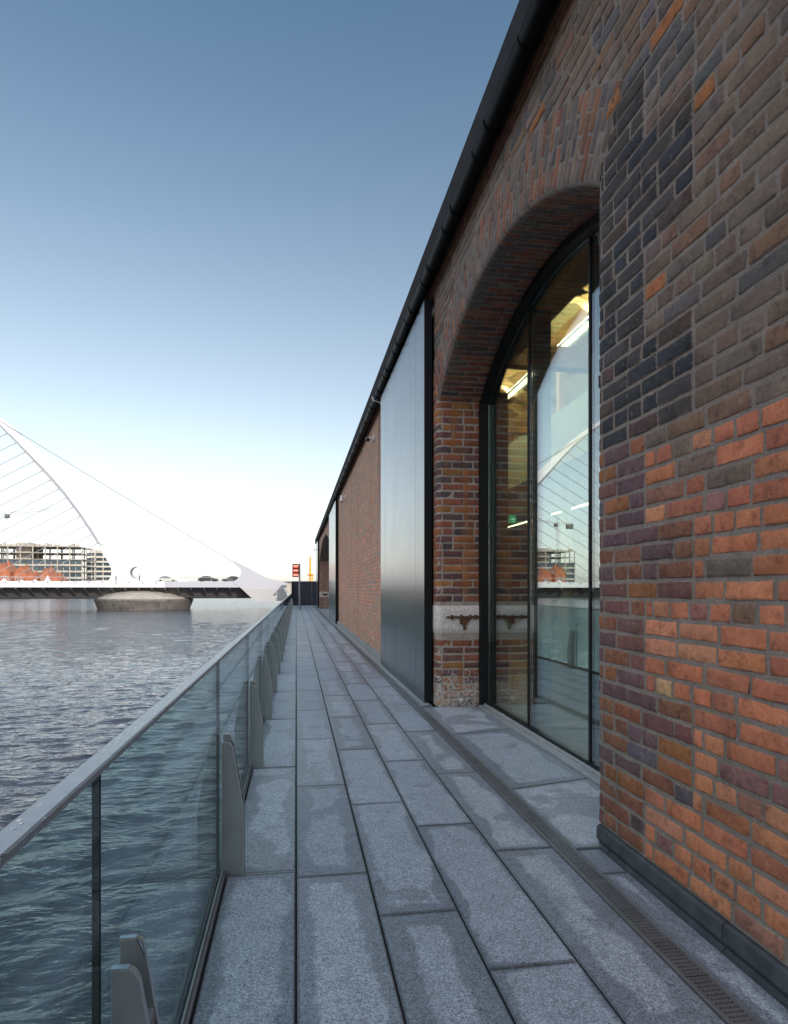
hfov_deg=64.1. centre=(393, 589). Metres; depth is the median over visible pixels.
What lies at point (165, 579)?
car
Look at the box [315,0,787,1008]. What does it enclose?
brick warehouse
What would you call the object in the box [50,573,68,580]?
gabled house
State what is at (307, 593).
hoarding
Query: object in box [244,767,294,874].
path joint strip
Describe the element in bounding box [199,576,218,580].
car
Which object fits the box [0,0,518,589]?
sky
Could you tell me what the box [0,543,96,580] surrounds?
office block
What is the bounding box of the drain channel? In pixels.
[313,606,762,1023]
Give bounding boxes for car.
[157,576,177,580]
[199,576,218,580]
[222,576,238,580]
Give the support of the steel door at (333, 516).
in the brick warehouse
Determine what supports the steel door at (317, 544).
in the brick warehouse
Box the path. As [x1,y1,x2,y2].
[192,606,787,1023]
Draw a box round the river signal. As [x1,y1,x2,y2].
[292,563,300,609]
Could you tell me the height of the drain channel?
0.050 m
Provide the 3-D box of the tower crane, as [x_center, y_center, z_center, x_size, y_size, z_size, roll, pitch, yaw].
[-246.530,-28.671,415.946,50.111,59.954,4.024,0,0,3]
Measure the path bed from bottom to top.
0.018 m
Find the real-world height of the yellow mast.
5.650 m
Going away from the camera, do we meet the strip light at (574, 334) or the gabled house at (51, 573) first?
the strip light at (574, 334)
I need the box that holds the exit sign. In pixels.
[508,515,515,522]
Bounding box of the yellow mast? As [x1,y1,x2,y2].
[307,556,313,580]
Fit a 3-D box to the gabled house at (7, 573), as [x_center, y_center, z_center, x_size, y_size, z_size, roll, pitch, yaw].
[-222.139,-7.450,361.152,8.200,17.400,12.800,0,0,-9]
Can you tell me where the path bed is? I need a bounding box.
[191,654,489,1023]
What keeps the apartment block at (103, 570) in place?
on the far bank
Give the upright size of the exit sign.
0.420 m
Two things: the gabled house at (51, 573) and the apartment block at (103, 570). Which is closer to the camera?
the gabled house at (51, 573)
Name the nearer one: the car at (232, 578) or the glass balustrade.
the glass balustrade
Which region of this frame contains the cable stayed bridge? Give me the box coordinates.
[0,417,287,609]
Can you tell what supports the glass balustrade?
on the ground
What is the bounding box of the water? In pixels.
[0,598,280,1023]
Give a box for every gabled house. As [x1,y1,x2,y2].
[0,561,16,580]
[13,564,33,580]
[23,571,39,580]
[39,567,57,580]
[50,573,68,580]
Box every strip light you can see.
[507,317,587,398]
[508,501,587,527]
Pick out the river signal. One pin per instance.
(295, 570)
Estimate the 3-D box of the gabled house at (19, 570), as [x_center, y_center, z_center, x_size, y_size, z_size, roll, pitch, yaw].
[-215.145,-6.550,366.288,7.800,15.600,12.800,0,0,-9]
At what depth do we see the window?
6.43 m
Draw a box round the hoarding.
[291,581,315,605]
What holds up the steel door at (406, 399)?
in the brick warehouse
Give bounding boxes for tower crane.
[0,501,59,557]
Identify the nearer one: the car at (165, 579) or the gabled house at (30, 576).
the car at (165, 579)
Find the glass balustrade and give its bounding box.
[0,593,292,1023]
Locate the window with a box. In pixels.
[478,214,599,785]
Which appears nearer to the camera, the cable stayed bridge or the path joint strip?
the path joint strip
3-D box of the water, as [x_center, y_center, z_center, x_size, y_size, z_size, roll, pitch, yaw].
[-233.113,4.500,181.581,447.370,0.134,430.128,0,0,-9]
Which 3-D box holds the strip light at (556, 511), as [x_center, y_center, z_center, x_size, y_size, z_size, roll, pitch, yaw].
[4.059,-2.230,19.455,0.100,0.330,18.800,0,0,-9]
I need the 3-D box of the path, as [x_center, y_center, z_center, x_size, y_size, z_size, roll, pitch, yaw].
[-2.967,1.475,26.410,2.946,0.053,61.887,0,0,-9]
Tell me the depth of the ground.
2.70 m
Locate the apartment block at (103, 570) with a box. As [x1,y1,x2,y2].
[87,550,111,580]
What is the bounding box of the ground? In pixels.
[180,701,437,1023]
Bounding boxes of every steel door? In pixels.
[316,541,318,607]
[329,500,337,623]
[381,300,431,701]

